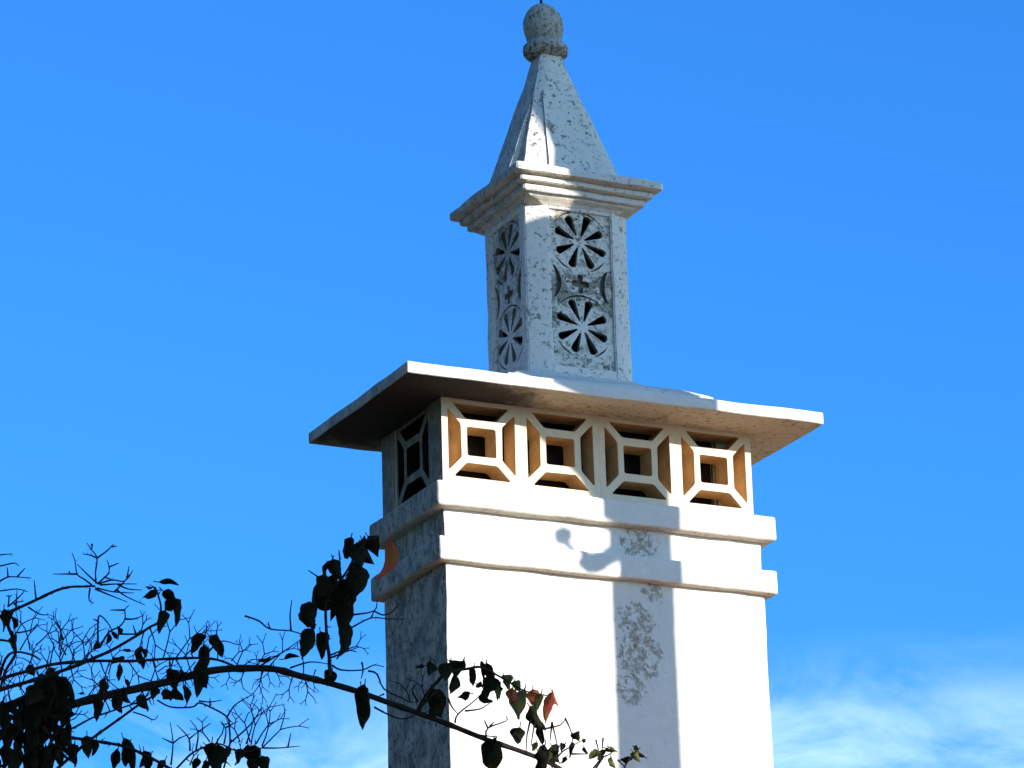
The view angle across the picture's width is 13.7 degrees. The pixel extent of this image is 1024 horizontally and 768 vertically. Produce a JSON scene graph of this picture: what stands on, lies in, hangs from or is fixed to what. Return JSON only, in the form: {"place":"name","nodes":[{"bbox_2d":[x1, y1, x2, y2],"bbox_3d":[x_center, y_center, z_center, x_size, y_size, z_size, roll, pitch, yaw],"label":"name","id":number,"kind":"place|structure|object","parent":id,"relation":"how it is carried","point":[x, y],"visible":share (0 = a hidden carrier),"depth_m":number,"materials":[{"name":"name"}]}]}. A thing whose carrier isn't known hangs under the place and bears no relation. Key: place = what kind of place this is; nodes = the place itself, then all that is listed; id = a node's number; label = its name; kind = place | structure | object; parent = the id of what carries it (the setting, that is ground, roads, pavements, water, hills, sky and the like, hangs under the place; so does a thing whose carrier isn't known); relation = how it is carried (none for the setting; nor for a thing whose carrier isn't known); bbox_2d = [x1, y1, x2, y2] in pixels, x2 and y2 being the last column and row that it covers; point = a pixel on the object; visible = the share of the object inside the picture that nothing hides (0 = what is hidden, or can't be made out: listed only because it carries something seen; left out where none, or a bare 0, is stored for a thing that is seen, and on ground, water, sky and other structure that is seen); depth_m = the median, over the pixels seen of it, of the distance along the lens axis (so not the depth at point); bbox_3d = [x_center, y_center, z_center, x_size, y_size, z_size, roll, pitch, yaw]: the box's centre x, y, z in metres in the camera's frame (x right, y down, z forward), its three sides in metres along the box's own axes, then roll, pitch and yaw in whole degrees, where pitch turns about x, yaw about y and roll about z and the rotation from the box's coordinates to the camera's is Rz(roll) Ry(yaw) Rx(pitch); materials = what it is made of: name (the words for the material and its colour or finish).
{"place":"outdoors","nodes":[
{"label":"outdoors","id":0,"kind":"place"},
{"bbox_2d":[0,0,1023,767],"label":"sky","id":1,"kind":"structure","parent":0,"point":[224,224],"materials":[{"name":"blue"}]},
{"label":"ground","id":2,"kind":"structure","parent":0,"visible":0},
{"bbox_2d":[0,532,646,767],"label":"bougainvillea","id":3,"kind":"object","parent":2,"relation":"on","point":[48,696],"visible":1,"depth_m":9.50,"materials":[{"name":"black plant"}]},
{"bbox_3d":[2.189,4.149,14.275,5.775,4.279,6.840,7,-20,-25],"label":"tiled house","id":4,"kind":"object","parent":2,"relation":"on","visible":0},
{"bbox_2d":[308,0,822,767],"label":"chimney","id":5,"kind":"object","parent":4,"relation":"on","point":[576,526],"visible":0.98,"depth_m":14.27,"materials":[{"name":"paint"}]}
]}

